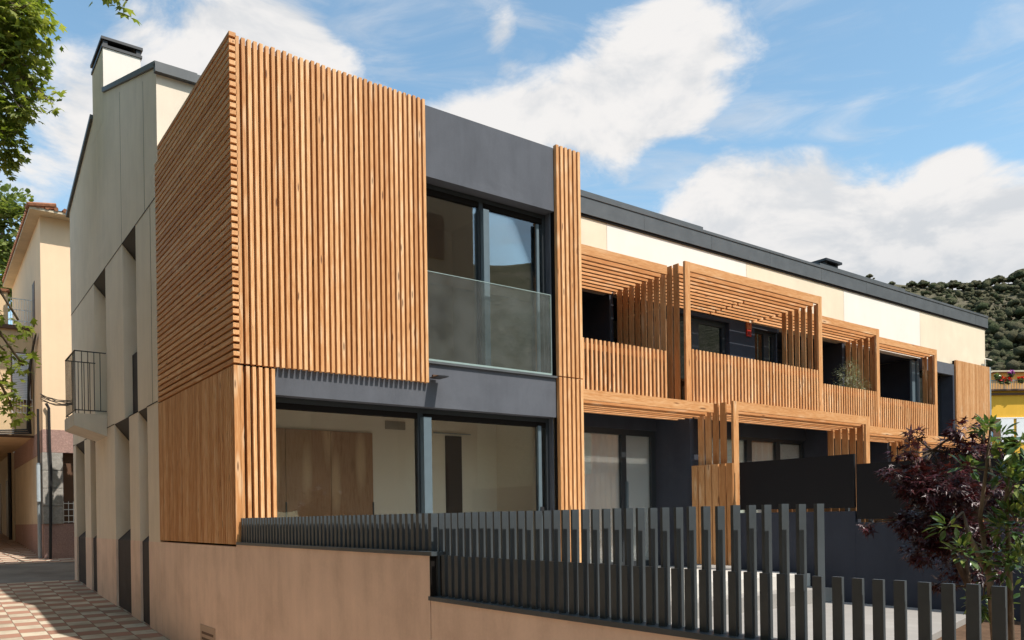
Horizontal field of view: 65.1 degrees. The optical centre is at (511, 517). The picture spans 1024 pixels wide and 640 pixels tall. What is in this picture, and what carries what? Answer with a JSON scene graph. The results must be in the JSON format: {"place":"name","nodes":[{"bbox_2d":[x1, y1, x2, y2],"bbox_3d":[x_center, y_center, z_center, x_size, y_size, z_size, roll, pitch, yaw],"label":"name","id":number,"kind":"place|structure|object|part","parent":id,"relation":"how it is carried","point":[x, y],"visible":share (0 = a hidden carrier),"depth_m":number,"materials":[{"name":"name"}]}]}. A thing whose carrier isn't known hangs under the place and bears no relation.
{"place":"outdoors","nodes":[
{"label":"outdoors","id":0,"kind":"place"},
{"bbox_2d":[0,562,74,583],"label":"road","id":1,"kind":"structure","parent":0,"point":[19,573],"depth_m":17.58,"materials":[{"name":"grey asphalt"}]},
{"bbox_2d":[0,532,74,564],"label":"pavement","id":2,"kind":"structure","parent":0,"point":[13,552],"depth_m":21.49,"materials":[{"name":"beige tile"}]},
{"bbox_2d":[2,202,74,558],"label":"peach house","id":3,"kind":"structure","parent":2,"relation":"on","point":[37,271],"depth_m":20.93,"materials":[{"name":"paint"}]},
{"bbox_2d":[0,333,65,434],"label":"cable bundle","id":4,"kind":"object","parent":3,"relation":"attached to","point":[13,431],"visible":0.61,"depth_m":21.74,"materials":[{"name":"black rubber"}]},
{"bbox_2d":[32,281,34,326],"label":"window","id":5,"kind":"structure","parent":3,"relation":"in","point":[33,285],"depth_m":21.83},
{"bbox_2d":[36,409,41,558],"bbox_3d":[-12.226,-0.881,20.718,0.103,3.880,0.155,-1,0,-27],"label":"drainpipe","id":6,"kind":"object","parent":3,"relation":"attached to","point":[39,504],"visible":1,"depth_m":20.70,"materials":[{"name":"metal"}]},
{"bbox_2d":[45,403,52,558],"bbox_3d":[-11.908,-0.953,20.627,0.156,4.016,0.090,-1,0,-36],"label":"drainpipe","id":7,"kind":"object","parent":3,"relation":"attached to","point":[50,478],"visible":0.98,"depth_m":20.61,"materials":[{"name":"metal"}]},
{"bbox_2d":[0,580,169,639],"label":"pavement","id":8,"kind":"structure","parent":0,"point":[62,610],"depth_m":11.87,"materials":[{"name":"tile"}]},
{"bbox_2d":[0,0,1023,323],"label":"sky","id":9,"kind":"structure","parent":0,"point":[883,139],"materials":[{"name":"blue"}]},
{"bbox_2d":[697,565,730,568],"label":"neighbour terrace","id":10,"kind":"structure","parent":0,"point":[714,566],"depth_m":13.95,"materials":[{"name":"concrete"}]},
{"bbox_2d":[658,565,809,599],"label":"terrace","id":11,"kind":"structure","parent":0,"point":[792,579],"depth_m":11.50,"materials":[{"name":"concrete"}]},
{"bbox_2d":[692,463,733,565],"bbox_3d":[3.302,-0.053,13.185,0.035,1.650,0.845,-1,0,-36],"label":"timber screen","id":12,"kind":"object","parent":11,"relation":"on","point":[712,478],"visible":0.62,"depth_m":13.15,"materials":[{"name":"brown wood"}]},
{"bbox_2d":[671,586,831,621],"bbox_3d":[1.365,1.565,9.340,7.800,1.030,0.345,-1,0,-36],"label":"terrace step","id":13,"kind":"object","parent":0,"point":[828,593],"visible":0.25,"depth_m":10.94,"materials":[{"name":"concrete"}]},
{"bbox_2d":[671,601,965,639],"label":"patio","id":14,"kind":"structure","parent":0,"point":[912,622],"depth_m":9.25,"materials":[{"name":"beige concrete"}]},
{"bbox_2d":[873,278,1023,370],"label":"hill","id":15,"kind":"structure","parent":0,"point":[962,302],"depth_m":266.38,"materials":[{"name":"green plant"}]},
{"bbox_2d":[906,281,916,286],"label":"umbrella pine","id":16,"kind":"object","parent":15,"relation":"on","point":[912,283],"visible":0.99,"depth_m":291.39,"materials":[{"name":"green plant"}]},
{"bbox_2d":[915,280,929,287],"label":"umbrella pine","id":17,"kind":"object","parent":15,"relation":"on","point":[922,283],"visible":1,"depth_m":289.41,"materials":[{"name":"green plant"}]},
{"bbox_2d":[942,298,954,303],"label":"umbrella pine","id":18,"kind":"object","parent":15,"relation":"on","point":[948,300],"visible":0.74,"depth_m":252.87,"materials":[{"name":"green plant"}]},
{"bbox_2d":[947,280,961,289],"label":"umbrella pine","id":19,"kind":"object","parent":15,"relation":"on","point":[953,284],"visible":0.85,"depth_m":284.49,"materials":[{"name":"green plant"}]},
{"bbox_2d":[956,283,968,290],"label":"umbrella pine","id":20,"kind":"object","parent":15,"relation":"on","point":[962,286],"visible":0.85,"depth_m":283.35,"materials":[{"name":"green plant"}]},
{"bbox_2d":[968,280,982,288],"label":"umbrella pine","id":21,"kind":"object","parent":15,"relation":"on","point":[973,283],"visible":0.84,"depth_m":281.16,"materials":[{"name":"green plant"}]},
{"bbox_2d":[981,278,995,285],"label":"umbrella pine","id":22,"kind":"object","parent":15,"relation":"on","point":[990,280],"visible":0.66,"depth_m":279.25,"materials":[{"name":"green plant"}]},
{"bbox_2d":[991,275,1005,283],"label":"umbrella pine","id":23,"kind":"object","parent":15,"relation":"on","point":[999,279],"visible":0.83,"depth_m":277.30,"materials":[{"name":"green plant"}]},
{"bbox_2d":[1006,275,1023,284],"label":"umbrella pine","id":24,"kind":"object","parent":15,"relation":"on","point":[1010,278],"visible":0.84,"depth_m":275.28,"materials":[{"name":"green plant"}]},
{"bbox_2d":[1010,268,1023,276],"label":"umbrella pine","id":25,"kind":"object","parent":15,"relation":"on","point":[1019,273],"visible":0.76,"depth_m":273.65,"materials":[{"name":"green plant"}]},
{"bbox_2d":[936,618,1020,639],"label":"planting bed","id":26,"kind":"object","parent":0,"point":[961,631],"depth_m":8.84,"materials":[{"name":"soil"}]},
{"bbox_2d":[858,414,1023,639],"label":"japanese maple","id":27,"kind":"object","parent":26,"relation":"on","point":[925,488],"visible":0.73,"depth_m":5.64,"materials":[{"name":"purple plant"}]},
{"bbox_2d":[923,414,1023,639],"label":"laurel shrub","id":28,"kind":"object","parent":26,"relation":"on","point":[1009,550],"visible":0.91,"depth_m":4.12,"materials":[{"name":"green plant"}]},
{"bbox_3d":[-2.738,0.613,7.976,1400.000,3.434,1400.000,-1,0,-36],"label":"ground","id":29,"kind":"structure","parent":0,"visible":0},
{"bbox_2d":[0,452,15,539],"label":"terraced house","id":30,"kind":"structure","parent":29,"relation":"on","point":[4,528],"depth_m":29.15,"materials":[{"name":"beige paint"}]},
{"bbox_2d":[0,484,1,532],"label":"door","id":31,"kind":"structure","parent":30,"relation":"in","point":[0,484],"depth_m":30.96,"materials":[{"name":"brown wood"}]},
{"bbox_2d":[6,480,8,536],"bbox_3d":[-17.998,-0.336,28.604,0.015,2.000,0.900,-1,0,-36],"label":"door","id":32,"kind":"structure","parent":30,"relation":"in","point":[7,526],"depth_m":28.62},
{"bbox_2d":[7,453,12,539],"bbox_3d":[-17.060,-0.799,27.250,0.111,3.300,0.111,-1,0,-14],"label":"drainpipe","id":33,"kind":"object","parent":30,"relation":"attached to","point":[9,496],"visible":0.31,"depth_m":27.20,"materials":[{"name":"brown metal"}]},
{"bbox_2d":[0,288,33,461],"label":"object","id":34,"kind":"structure","parent":30,"relation":"on","point":[11,443],"depth_m":21.94,"materials":[{"name":"ceramic"}]},
{"bbox_2d":[11,351,32,412],"bbox_3d":[-13.421,-3.698,21.947,0.490,1.670,0.105,-1,0,-36],"label":"window","id":35,"kind":"structure","parent":34,"relation":"in","point":[21,387],"depth_m":21.94,"materials":[{"name":"white paint"}]},
{"bbox_2d":[0,183,33,311],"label":"street tree","id":36,"kind":"object","parent":29,"relation":"on","point":[10,208],"visible":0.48,"depth_m":41.66,"materials":[{"name":"green plant"}]},
{"bbox_2d":[0,0,140,428],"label":"plane tree","id":37,"kind":"object","parent":29,"relation":"on","point":[19,30],"visible":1,"depth_m":12.88,"materials":[{"name":"green plant"}]},
{"bbox_2d":[160,542,696,639],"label":"boundary wall","id":38,"kind":"structure","parent":29,"relation":"on","point":[225,592],"depth_m":6.32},
{"bbox_2d":[236,513,444,555],"bbox_3d":[-1.567,0.117,6.480,0.130,0.265,3.785,-1,0,-36],"label":"bar fence","id":39,"kind":"object","parent":38,"relation":"on","point":[411,534],"visible":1,"depth_m":5.93,"materials":[{"name":"grey metal"}]},
{"bbox_2d":[438,504,825,639],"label":"bar fence","id":40,"kind":"object","parent":38,"relation":"on","point":[488,535],"visible":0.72,"depth_m":3.67,"materials":[{"name":"grey metal"}]},
{"bbox_2d":[428,555,1023,639],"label":"bar fence","id":41,"kind":"object","parent":38,"relation":"on","point":[438,578],"visible":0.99,"depth_m":3.27,"materials":[{"name":"grey metal"}]},
{"bbox_2d":[65,31,991,633],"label":"apartment building","id":42,"kind":"structure","parent":29,"relation":"on","point":[265,243],"depth_m":10.84,"materials":[{"name":"wood"}]},
{"bbox_2d":[276,428,373,516],"bbox_3d":[-2.740,-0.117,10.113,2.190,2.015,0.065,-1,0,-36],"label":"wardrobe","id":43,"kind":"object","parent":42,"relation":"on","point":[323,473],"visible":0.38,"depth_m":10.32,"materials":[{"name":"brown wood"}]},
{"bbox_3d":[-3.068,-0.135,9.859,0.589,1.960,0.020,-1,0,-36],"label":"door","id":44,"kind":"part","parent":43,"relation":"part of","materials":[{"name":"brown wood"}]},
{"bbox_3d":[-2.585,-0.142,10.215,0.599,1.960,0.020,-1,0,-36],"label":"door","id":45,"kind":"part","parent":43,"relation":"part of","materials":[{"name":"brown wood"}]},
{"bbox_3d":[-2.100,-0.149,10.572,0.594,1.960,0.020,-1,0,-36],"label":"door","id":46,"kind":"part","parent":43,"relation":"part of","materials":[{"name":"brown wood"}]},
{"bbox_2d":[275,397,549,539],"bbox_3d":[-1.010,-0.213,9.500,3.770,2.155,0.170,-1,0,-36],"label":"window","id":47,"kind":"structure","parent":42,"relation":"in","point":[422,418],"depth_m":9.45,"materials":[{"name":"metal"}]},
{"bbox_2d":[430,374,448,378],"bbox_3d":[-0.846,-1.650,9.308,0.140,0.045,0.200,-1,0,-36],"label":"wall lamp","id":48,"kind":"object","parent":42,"relation":"attached to","point":[438,376],"visible":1,"depth_m":9.29,"materials":[{"name":"black metal"}]},
{"bbox_2d":[445,436,462,512],"bbox_3d":[-0.831,-0.158,11.551,0.270,2.040,0.019,-1,0,-36],"label":"doorway","id":49,"kind":"structure","parent":42,"relation":"in","point":[453,444],"depth_m":11.54,"materials":[{"name":"brown wood"}]},
{"bbox_2d":[426,183,546,372],"bbox_3d":[-0.351,-2.921,10.053,1.990,2.158,0.150,-1,0,-36],"label":"window","id":50,"kind":"structure","parent":42,"relation":"in","point":[519,234],"depth_m":10.36,"materials":[{"name":"metal"}]},
{"bbox_2d":[584,426,655,565],"bbox_3d":[1.815,-0.337,13.747,1.800,2.380,0.070,-1,0,-36],"label":"window","id":51,"kind":"structure","parent":42,"relation":"in","point":[613,457],"depth_m":13.77,"materials":[{"name":"glass"}]},
{"bbox_2d":[666,312,725,399],"bbox_3d":[3.469,-2.951,15.429,1.920,1.800,0.070,-1,0,-36],"label":"window","id":52,"kind":"structure","parent":42,"relation":"in","point":[707,336],"depth_m":15.57,"materials":[{"name":"glass"}]},
{"bbox_2d":[746,323,751,336],"bbox_3d":[4.789,-3.806,16.216,0.140,0.270,0.042,-1,0,-36],"label":"alarm sign","id":53,"kind":"object","parent":42,"relation":"attached to","point":[748,329],"visible":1,"depth_m":16.19,"materials":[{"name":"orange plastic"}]},
{"bbox_2d":[712,434,803,512],"bbox_3d":[4.742,-0.370,15.532,3.030,2.360,0.070,-1,0,-36],"label":"window","id":54,"kind":"structure","parent":42,"relation":"in","point":[751,449],"depth_m":15.66,"materials":[{"name":"glass"}]},
{"bbox_2d":[755,330,773,393],"bbox_3d":[5.199,-2.977,16.705,0.780,1.800,0.070,-1,0,-36],"label":"window","id":55,"kind":"structure","parent":42,"relation":"in","point":[764,341],"depth_m":16.72,"materials":[{"name":"glass"}]},
{"bbox_2d":[832,357,868,389],"bbox_3d":[8.030,-2.935,19.016,1.112,1.774,0.883,-1,0,-36],"label":"olive tree","id":56,"kind":"object","parent":42,"relation":"on","point":[851,380],"visible":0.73,"depth_m":18.97,"materials":[{"name":"green plant"}]},
{"bbox_2d":[910,360,918,402],"bbox_3d":[10.939,-3.186,21.765,0.370,2.150,0.060,-1,0,-36],"label":"door leaf","id":57,"kind":"structure","parent":42,"relation":"in","point":[914,365],"depth_m":21.70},
{"bbox_2d":[920,373,940,436],"bbox_3d":[11.728,-3.073,22.762,1.680,2.000,0.070,-1,0,-36],"label":"window","id":58,"kind":"structure","parent":42,"relation":"in","point":[938,378],"depth_m":23.21,"materials":[{"name":"glass"}]},
{"bbox_2d":[739,453,1023,621],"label":"garden wall","id":59,"kind":"structure","parent":29,"relation":"on","point":[846,482],"depth_m":11.36,"materials":[{"name":"paint"}]},
{"bbox_2d":[771,508,1022,521],"bbox_3d":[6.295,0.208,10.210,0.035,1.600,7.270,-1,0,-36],"label":"coping","id":60,"kind":"object","parent":59,"relation":"on","point":[834,509],"depth_m":12.06,"materials":[{"name":"grey metal"}]},
{"bbox_2d":[991,370,1023,452],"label":"mustard house","id":61,"kind":"structure","parent":29,"relation":"on","point":[1007,404],"depth_m":74.00,"materials":[{"name":"paint"}]},
{"bbox_2d":[992,419,999,438],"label":"window","id":62,"kind":"structure","parent":61,"relation":"in","point":[993,434],"depth_m":73.90,"materials":[{"name":"grey glass"}]},
{"bbox_2d":[993,373,1001,380],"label":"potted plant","id":63,"kind":"object","parent":61,"relation":"hanging from","point":[997,376],"visible":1,"depth_m":73.27,"materials":[{"name":"green plant"}]},
{"bbox_2d":[998,376,1005,383],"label":"flower pot","id":64,"kind":"object","parent":61,"relation":"on","point":[1001,380],"visible":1,"depth_m":73.26,"materials":[{"name":"red plant"}]},
{"bbox_2d":[1005,376,1011,384],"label":"flower pot","id":65,"kind":"object","parent":61,"relation":"on","point":[1008,381],"visible":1,"depth_m":73.30,"materials":[{"name":"red plant"}]},
{"bbox_2d":[1007,369,1015,376],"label":"flower pot","id":66,"kind":"object","parent":61,"relation":"hanging from","point":[1011,373],"visible":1,"depth_m":73.24,"materials":[{"name":"purple plant"}]},
{"bbox_2d":[1017,376,1023,383],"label":"flower pot","id":67,"kind":"object","parent":61,"relation":"on","point":[1020,379],"visible":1,"depth_m":73.26,"materials":[{"name":"red plant"}]}
]}

